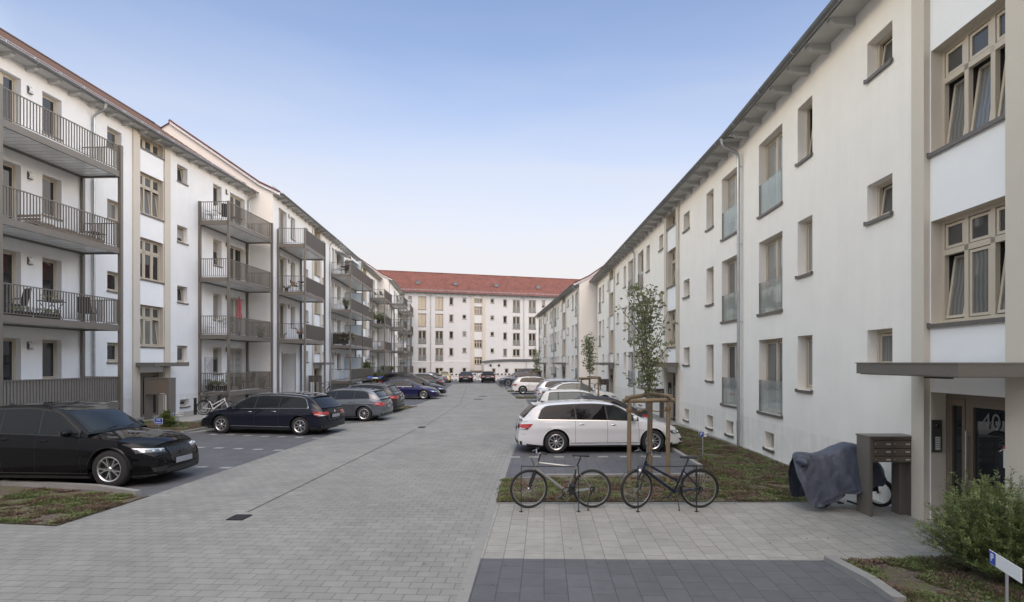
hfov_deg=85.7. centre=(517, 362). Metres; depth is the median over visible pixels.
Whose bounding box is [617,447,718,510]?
bicycle
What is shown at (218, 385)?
potted plant
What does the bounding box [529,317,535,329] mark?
window
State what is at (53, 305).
balcony table
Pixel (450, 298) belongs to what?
window
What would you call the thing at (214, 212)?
balcony chair
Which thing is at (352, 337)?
potted plant
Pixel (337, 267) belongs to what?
balcony chair
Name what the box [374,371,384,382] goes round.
garden bush
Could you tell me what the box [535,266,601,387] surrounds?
apartment house
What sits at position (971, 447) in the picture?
door
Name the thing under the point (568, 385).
parked car
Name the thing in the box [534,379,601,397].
parked car
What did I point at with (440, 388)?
parked car
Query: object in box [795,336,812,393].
window
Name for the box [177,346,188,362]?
window
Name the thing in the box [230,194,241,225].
balcony door
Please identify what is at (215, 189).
window
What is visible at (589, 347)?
street tree
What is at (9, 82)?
balcony door
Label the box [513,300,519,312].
window
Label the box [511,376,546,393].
parked car
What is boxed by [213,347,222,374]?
window
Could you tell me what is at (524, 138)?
sky
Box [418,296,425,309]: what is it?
window
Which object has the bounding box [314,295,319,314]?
window
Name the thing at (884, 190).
window
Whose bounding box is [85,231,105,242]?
balcony table
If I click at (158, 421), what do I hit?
parking sign
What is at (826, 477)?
cargo bicycle
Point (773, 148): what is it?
window
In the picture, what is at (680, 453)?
kerb
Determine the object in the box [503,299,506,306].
window
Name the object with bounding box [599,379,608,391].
letter box unit
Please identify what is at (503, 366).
annex
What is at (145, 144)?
window
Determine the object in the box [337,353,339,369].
window
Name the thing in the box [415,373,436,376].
parked car
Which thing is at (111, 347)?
window
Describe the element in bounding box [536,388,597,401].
parked car
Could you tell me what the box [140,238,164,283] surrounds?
window
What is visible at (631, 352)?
window
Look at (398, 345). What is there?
clothes rack
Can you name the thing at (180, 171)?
window
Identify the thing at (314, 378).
letter box unit
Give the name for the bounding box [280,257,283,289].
balcony door
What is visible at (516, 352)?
window
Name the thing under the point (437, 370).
window
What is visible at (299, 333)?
potted plant
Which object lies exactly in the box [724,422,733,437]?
window
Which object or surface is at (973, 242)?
window
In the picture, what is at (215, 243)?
window
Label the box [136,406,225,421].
walk
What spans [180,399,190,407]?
window
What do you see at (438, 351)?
window
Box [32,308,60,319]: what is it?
planter box
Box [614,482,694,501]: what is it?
bark chips
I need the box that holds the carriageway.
[0,380,880,601]
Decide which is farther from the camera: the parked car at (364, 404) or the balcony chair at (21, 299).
the parked car at (364, 404)
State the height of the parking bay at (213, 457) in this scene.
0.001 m
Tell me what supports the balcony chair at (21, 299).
on the apartment house at (163, 275)
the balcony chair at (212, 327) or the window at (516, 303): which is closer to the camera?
the balcony chair at (212, 327)
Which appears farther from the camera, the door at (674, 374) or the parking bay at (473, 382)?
the parking bay at (473, 382)
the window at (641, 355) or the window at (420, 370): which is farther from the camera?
the window at (420, 370)
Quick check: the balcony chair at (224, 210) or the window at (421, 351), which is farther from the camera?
the window at (421, 351)
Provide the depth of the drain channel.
13.37 m
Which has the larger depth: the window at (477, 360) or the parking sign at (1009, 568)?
the window at (477, 360)
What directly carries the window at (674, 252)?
in the apartment house at (821, 247)
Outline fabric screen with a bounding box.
[333,334,347,343]
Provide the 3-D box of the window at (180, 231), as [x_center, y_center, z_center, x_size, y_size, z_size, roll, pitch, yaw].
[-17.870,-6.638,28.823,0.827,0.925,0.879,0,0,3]
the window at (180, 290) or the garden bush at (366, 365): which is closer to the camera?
the window at (180, 290)
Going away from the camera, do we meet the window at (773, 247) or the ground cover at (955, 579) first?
the ground cover at (955, 579)
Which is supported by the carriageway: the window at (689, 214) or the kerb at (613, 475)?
the kerb at (613, 475)
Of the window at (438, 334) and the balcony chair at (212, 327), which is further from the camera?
the window at (438, 334)
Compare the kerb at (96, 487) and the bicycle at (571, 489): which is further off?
the kerb at (96, 487)
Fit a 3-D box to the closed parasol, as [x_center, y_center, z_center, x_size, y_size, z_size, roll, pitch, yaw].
[-16.342,-2.695,32.355,0.440,2.350,0.440,0,0,0]
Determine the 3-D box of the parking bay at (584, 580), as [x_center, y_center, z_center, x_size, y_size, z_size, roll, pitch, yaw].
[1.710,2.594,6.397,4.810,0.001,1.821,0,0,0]
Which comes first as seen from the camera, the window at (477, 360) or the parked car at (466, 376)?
the parked car at (466, 376)
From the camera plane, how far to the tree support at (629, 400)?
11.81 m
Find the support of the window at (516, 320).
in the apartment house at (465, 322)
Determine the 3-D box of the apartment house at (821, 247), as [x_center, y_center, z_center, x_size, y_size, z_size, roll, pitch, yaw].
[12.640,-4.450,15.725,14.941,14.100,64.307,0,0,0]
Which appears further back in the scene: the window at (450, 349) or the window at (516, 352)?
the window at (516, 352)
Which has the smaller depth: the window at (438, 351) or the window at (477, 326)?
the window at (438, 351)
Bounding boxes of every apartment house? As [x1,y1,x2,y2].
[0,28,272,418]
[160,119,391,395]
[360,258,412,373]
[378,270,579,373]
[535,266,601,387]
[589,0,1023,522]
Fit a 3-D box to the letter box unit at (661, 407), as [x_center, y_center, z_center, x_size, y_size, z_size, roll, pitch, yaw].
[6.440,1.920,25.990,0.870,1.360,0.240,0,0,0]
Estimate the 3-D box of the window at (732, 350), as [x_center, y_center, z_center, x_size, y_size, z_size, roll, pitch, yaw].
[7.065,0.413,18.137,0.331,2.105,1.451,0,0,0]
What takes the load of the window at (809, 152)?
in the apartment house at (821, 247)
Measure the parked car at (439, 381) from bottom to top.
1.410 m
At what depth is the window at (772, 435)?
15.34 m
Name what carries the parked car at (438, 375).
on the parking bay
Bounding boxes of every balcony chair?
[4,288,31,314]
[78,297,96,322]
[206,205,218,219]
[206,319,218,334]
[221,203,230,220]
[289,279,298,289]
[332,265,339,273]
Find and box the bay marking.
[194,434,660,468]
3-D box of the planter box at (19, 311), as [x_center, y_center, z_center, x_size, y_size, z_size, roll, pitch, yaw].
[-16.501,-1.711,18.279,0.289,0.382,0.853,0,0,3]
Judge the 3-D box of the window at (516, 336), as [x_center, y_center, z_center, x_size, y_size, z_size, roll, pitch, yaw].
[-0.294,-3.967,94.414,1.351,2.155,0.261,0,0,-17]
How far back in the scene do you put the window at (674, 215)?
25.19 m
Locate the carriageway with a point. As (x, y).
(339, 534)
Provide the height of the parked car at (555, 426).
1.475 m
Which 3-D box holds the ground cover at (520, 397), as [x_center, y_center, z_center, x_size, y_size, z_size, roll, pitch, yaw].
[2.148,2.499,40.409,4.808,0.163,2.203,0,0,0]
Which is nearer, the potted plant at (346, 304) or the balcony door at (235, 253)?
the balcony door at (235, 253)
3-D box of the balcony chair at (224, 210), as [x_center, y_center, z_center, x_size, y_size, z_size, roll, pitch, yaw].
[-16.289,-8.269,30.798,0.487,1.040,0.584,0,0,-27]
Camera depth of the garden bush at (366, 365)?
58.85 m
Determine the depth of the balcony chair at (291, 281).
36.45 m
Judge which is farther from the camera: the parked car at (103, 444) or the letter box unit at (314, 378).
the letter box unit at (314, 378)
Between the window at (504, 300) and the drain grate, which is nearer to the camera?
the drain grate
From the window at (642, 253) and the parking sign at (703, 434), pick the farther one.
the window at (642, 253)
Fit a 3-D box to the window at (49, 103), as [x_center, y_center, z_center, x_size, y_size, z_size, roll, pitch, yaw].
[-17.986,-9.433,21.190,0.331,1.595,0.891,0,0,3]
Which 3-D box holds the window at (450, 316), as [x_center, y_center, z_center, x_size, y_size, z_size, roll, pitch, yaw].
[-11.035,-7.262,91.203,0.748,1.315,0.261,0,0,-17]
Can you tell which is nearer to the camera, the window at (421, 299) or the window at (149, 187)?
the window at (149, 187)
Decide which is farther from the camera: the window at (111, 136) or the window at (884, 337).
the window at (111, 136)
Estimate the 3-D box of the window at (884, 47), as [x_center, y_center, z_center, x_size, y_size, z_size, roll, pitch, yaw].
[7.093,-5.773,10.287,0.817,0.775,0.819,0,0,2]
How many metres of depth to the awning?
51.75 m
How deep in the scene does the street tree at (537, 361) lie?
50.16 m
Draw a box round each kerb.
[0,479,140,495]
[181,427,210,432]
[546,473,704,476]
[670,447,702,468]
[824,555,906,601]
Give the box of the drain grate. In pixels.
[226,514,251,519]
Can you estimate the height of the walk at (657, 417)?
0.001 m
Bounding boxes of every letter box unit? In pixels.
[144,378,175,419]
[308,375,321,393]
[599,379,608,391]
[645,389,663,417]
[856,433,911,516]
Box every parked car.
[0,401,198,486]
[201,391,344,434]
[324,388,392,420]
[346,383,404,408]
[379,372,436,383]
[382,379,440,398]
[386,376,446,393]
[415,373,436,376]
[418,374,444,385]
[429,372,447,382]
[439,371,452,382]
[458,371,474,381]
[481,371,496,382]
[499,371,540,385]
[506,368,540,376]
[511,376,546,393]
[515,399,681,453]
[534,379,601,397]
[536,381,617,400]
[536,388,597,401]
[572,396,646,416]
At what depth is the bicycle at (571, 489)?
9.85 m
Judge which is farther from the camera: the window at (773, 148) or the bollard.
the bollard
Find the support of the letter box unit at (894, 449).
on the walk at (653, 531)
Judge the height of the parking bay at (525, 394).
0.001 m
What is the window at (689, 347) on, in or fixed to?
in the apartment house at (821, 247)
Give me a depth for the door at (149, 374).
26.41 m
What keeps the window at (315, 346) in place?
in the apartment house at (306, 246)
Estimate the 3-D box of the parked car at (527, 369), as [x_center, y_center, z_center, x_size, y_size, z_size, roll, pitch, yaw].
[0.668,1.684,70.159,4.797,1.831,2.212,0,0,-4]
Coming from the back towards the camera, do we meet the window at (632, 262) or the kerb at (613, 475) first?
the window at (632, 262)
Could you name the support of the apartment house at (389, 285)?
on the ground
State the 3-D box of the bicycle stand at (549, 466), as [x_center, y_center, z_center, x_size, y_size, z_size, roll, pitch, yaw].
[0.555,2.200,9.600,1.068,0.800,0.070,0,0,0]
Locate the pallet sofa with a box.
[17,214,103,242]
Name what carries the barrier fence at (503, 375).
on the carriageway
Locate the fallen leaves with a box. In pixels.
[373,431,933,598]
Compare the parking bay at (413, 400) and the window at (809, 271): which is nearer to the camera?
the window at (809, 271)
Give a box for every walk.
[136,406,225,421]
[481,503,954,559]
[626,403,765,455]
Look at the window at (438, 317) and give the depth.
90.72 m
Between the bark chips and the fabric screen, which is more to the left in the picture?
the fabric screen
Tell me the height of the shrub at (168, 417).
0.785 m
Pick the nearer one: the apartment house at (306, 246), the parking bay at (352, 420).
the parking bay at (352, 420)
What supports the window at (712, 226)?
in the apartment house at (821, 247)
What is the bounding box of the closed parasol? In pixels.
[236,296,242,335]
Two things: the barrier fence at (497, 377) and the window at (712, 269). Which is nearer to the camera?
the window at (712, 269)
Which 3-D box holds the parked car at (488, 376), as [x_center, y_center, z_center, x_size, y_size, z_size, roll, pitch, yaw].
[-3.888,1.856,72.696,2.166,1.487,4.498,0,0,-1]
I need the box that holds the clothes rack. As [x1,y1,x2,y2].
[395,343,405,350]
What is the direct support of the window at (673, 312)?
in the apartment house at (821, 247)
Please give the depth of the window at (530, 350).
95.24 m
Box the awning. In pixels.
[336,250,357,263]
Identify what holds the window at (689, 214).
in the apartment house at (821, 247)
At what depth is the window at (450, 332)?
91.26 m
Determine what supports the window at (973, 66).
in the apartment house at (821, 247)
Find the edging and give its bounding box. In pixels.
[456,386,926,601]
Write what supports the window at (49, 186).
in the apartment house at (163, 275)
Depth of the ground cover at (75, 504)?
9.99 m
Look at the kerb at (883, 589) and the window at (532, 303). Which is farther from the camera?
the window at (532, 303)
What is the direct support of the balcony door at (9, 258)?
in the apartment house at (163, 275)
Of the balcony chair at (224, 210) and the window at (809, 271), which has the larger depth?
the balcony chair at (224, 210)
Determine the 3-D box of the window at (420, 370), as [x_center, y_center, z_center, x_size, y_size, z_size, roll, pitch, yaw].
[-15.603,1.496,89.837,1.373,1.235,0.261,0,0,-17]
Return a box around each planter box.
[5,305,32,316]
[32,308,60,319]
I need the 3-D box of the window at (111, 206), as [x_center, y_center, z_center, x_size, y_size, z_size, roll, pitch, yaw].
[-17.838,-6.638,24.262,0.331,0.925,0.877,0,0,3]
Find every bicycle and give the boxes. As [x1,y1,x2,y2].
[196,394,233,414]
[198,393,228,412]
[510,448,610,510]
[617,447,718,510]
[788,442,890,507]
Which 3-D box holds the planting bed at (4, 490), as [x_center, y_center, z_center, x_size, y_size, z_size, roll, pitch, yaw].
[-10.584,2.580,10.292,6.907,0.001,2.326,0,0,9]
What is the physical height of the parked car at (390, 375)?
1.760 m
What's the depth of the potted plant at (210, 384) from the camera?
30.43 m
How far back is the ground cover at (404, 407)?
31.17 m
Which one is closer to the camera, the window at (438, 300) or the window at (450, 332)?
the window at (438, 300)
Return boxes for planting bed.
[0,486,151,524]
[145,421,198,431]
[844,558,1010,601]
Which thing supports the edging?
on the carriageway
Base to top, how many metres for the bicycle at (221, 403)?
1.040 m
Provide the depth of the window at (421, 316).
89.88 m
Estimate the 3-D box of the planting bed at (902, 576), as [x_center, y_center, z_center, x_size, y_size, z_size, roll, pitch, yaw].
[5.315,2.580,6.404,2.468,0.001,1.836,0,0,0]
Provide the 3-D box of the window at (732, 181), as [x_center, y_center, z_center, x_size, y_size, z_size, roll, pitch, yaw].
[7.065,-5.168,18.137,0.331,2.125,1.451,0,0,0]
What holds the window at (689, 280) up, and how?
in the apartment house at (821, 247)
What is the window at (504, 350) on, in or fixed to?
in the apartment house at (465, 322)
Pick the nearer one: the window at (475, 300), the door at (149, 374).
the door at (149, 374)
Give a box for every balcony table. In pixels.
[37,300,64,319]
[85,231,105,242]
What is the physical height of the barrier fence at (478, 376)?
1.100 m
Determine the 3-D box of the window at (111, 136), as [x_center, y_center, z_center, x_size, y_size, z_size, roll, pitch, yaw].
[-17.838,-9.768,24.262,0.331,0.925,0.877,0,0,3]
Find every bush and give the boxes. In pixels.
[363,358,377,382]
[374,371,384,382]
[907,466,1023,583]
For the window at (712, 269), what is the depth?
20.23 m
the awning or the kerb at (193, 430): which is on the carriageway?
the kerb at (193, 430)
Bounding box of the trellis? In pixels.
[205,357,216,378]
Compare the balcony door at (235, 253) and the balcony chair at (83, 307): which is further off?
the balcony door at (235, 253)
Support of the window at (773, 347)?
in the apartment house at (821, 247)
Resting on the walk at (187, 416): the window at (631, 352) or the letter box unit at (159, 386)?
the letter box unit at (159, 386)
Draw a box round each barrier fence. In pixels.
[454,373,459,380]
[477,373,481,380]
[494,373,499,380]
[500,373,510,377]
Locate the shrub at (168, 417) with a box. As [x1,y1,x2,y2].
[157,409,177,426]
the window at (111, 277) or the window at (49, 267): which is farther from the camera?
the window at (111, 277)
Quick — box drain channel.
[248,389,465,511]
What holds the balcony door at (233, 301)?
in the apartment house at (163, 275)
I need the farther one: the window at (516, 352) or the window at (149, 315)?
the window at (516, 352)
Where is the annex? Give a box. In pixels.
[481,359,538,372]
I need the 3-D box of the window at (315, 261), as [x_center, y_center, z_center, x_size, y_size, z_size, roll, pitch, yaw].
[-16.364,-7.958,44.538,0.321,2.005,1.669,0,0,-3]
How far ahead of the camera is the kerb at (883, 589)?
6.47 m
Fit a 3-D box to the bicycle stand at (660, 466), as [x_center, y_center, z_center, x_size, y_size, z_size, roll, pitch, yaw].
[2.595,2.200,9.600,1.088,0.800,0.070,0,0,0]
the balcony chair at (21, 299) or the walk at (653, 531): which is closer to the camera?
the walk at (653, 531)
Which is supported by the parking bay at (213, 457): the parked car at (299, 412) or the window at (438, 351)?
the parked car at (299, 412)
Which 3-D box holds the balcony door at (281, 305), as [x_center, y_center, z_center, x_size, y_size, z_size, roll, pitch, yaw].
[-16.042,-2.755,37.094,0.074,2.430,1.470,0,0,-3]
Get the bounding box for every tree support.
[578,376,600,395]
[622,392,674,484]
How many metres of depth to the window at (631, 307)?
34.42 m
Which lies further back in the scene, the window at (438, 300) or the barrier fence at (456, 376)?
the window at (438, 300)
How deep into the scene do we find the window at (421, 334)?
89.88 m
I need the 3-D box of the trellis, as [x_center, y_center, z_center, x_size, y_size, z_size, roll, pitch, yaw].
[-16.888,0.661,30.373,0.027,1.877,1.128,0,0,3]
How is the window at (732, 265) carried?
in the apartment house at (821, 247)
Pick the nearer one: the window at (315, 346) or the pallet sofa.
the pallet sofa
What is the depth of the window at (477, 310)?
92.55 m
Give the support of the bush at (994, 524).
on the planting bed at (902, 576)
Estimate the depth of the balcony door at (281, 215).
37.48 m
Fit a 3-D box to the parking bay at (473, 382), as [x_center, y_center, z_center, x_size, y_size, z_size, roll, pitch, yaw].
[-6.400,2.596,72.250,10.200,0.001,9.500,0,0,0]
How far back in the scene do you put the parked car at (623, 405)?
18.84 m
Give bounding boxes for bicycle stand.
[519,466,580,511]
[636,466,698,511]
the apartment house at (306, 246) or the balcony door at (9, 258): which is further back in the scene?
the apartment house at (306, 246)
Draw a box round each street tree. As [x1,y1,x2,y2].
[531,347,540,375]
[580,333,596,391]
[614,281,678,478]
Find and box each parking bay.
[0,429,345,495]
[190,411,397,429]
[404,395,440,404]
[445,381,498,383]
[468,558,889,601]
[495,383,510,387]
[505,444,699,477]
[511,393,533,395]
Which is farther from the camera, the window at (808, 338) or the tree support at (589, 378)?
the tree support at (589, 378)
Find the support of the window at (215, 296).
in the apartment house at (163, 275)
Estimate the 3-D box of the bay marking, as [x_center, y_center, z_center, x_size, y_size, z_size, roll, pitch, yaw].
[-3.946,2.592,15.699,15.680,0.004,5.692,0,0,11]
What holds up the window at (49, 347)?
in the apartment house at (163, 275)
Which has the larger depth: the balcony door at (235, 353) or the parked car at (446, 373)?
the parked car at (446, 373)
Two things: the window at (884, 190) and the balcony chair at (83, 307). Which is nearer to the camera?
the window at (884, 190)
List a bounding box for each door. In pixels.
[0,71,15,123]
[3,161,15,219]
[3,250,15,314]
[3,338,15,379]
[140,372,157,416]
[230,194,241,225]
[230,246,241,280]
[230,297,241,334]
[230,348,241,387]
[279,210,283,243]
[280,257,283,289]
[280,304,283,338]
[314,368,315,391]
[673,373,675,419]
[946,393,1004,522]
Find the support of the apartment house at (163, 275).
on the ground
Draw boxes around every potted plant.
[204,379,214,389]
[214,379,222,391]
[296,328,303,338]
[333,331,354,344]
[342,298,347,308]
[373,311,383,323]
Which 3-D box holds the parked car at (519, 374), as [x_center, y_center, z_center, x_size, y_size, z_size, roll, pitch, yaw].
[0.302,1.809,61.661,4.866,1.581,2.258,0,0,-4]
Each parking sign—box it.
[154,418,162,427]
[172,413,182,425]
[699,432,707,458]
[989,549,1021,601]
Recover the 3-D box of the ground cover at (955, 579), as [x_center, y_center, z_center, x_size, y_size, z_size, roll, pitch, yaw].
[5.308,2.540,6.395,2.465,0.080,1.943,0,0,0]
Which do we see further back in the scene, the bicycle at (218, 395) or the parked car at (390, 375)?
the parked car at (390, 375)
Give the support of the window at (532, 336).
in the apartment house at (465, 322)
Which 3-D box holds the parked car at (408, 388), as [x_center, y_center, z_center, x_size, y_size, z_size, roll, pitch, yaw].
[-8.059,1.895,39.661,4.947,1.410,2.221,0,0,2]
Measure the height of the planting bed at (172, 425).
0.001 m
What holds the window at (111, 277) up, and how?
in the apartment house at (163, 275)
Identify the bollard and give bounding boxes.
[193,398,197,414]
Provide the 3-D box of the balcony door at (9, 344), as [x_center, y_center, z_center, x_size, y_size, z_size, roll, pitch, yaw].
[-18.204,0.355,19.388,0.074,2.450,1.100,0,0,3]
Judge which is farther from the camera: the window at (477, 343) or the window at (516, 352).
the window at (516, 352)
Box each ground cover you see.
[0,486,134,524]
[395,405,411,409]
[495,425,806,501]
[515,396,533,398]
[840,554,1023,601]
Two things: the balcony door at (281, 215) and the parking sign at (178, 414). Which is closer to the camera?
the parking sign at (178, 414)
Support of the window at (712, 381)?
in the apartment house at (821, 247)
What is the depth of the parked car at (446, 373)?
70.36 m
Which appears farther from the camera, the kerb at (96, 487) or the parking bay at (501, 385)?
the parking bay at (501, 385)
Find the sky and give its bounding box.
[0,0,830,278]
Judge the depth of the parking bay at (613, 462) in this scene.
14.60 m
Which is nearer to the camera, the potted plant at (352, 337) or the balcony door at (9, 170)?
the balcony door at (9, 170)
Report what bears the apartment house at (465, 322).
on the ground
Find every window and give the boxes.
[42,93,62,141]
[42,176,62,221]
[42,258,62,301]
[42,340,56,378]
[107,128,116,148]
[107,200,117,221]
[107,272,117,292]
[107,342,117,363]
[140,136,164,160]
[140,173,164,221]
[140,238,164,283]
[140,305,164,347]
[177,166,188,186]
[177,226,188,245]
[177,286,188,304]
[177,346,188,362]
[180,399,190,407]
[213,185,220,213]
[213,239,222,267]
[213,294,222,321]
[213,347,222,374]
[314,260,318,276]
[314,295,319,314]
[314,340,319,353]
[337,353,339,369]
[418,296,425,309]
[418,313,425,326]
[418,330,425,343]
[418,348,425,360]
[418,368,425,372]
[435,297,442,309]
[435,314,442,326]
[435,331,442,343]
[435,348,442,360]
[435,368,442,372]
[449,297,452,304]
[449,314,452,321]
[449,331,452,338]
[449,348,452,355]
[474,299,481,302]
[474,307,481,314]
[474,323,481,330]
[474,340,481,347]
[474,357,481,364]
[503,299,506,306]
[503,349,506,356]
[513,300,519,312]
[513,316,519,328]
[513,333,519,345]
[513,349,519,356]
[528,300,535,312]
[528,333,535,345]
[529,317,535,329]
[529,349,535,356]
[627,262,632,296]
[627,307,632,340]
[627,352,632,386]
[637,355,642,388]
[638,253,642,289]
[666,212,675,231]
[666,249,675,288]
[667,310,675,348]
[682,214,689,233]
[682,280,689,299]
[682,347,689,365]
[705,193,713,232]
[705,269,713,306]
[705,345,713,382]
[720,172,736,241]
[720,258,736,323]
[720,343,736,408]
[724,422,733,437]
[756,131,782,219]
[756,235,782,316]
[756,339,782,418]
[762,433,773,452]
[795,104,812,166]
[795,219,812,278]
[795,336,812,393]
[863,30,892,84]
[863,179,892,226]
[877,329,891,361]
[927,3,1004,157]
[927,200,1004,327]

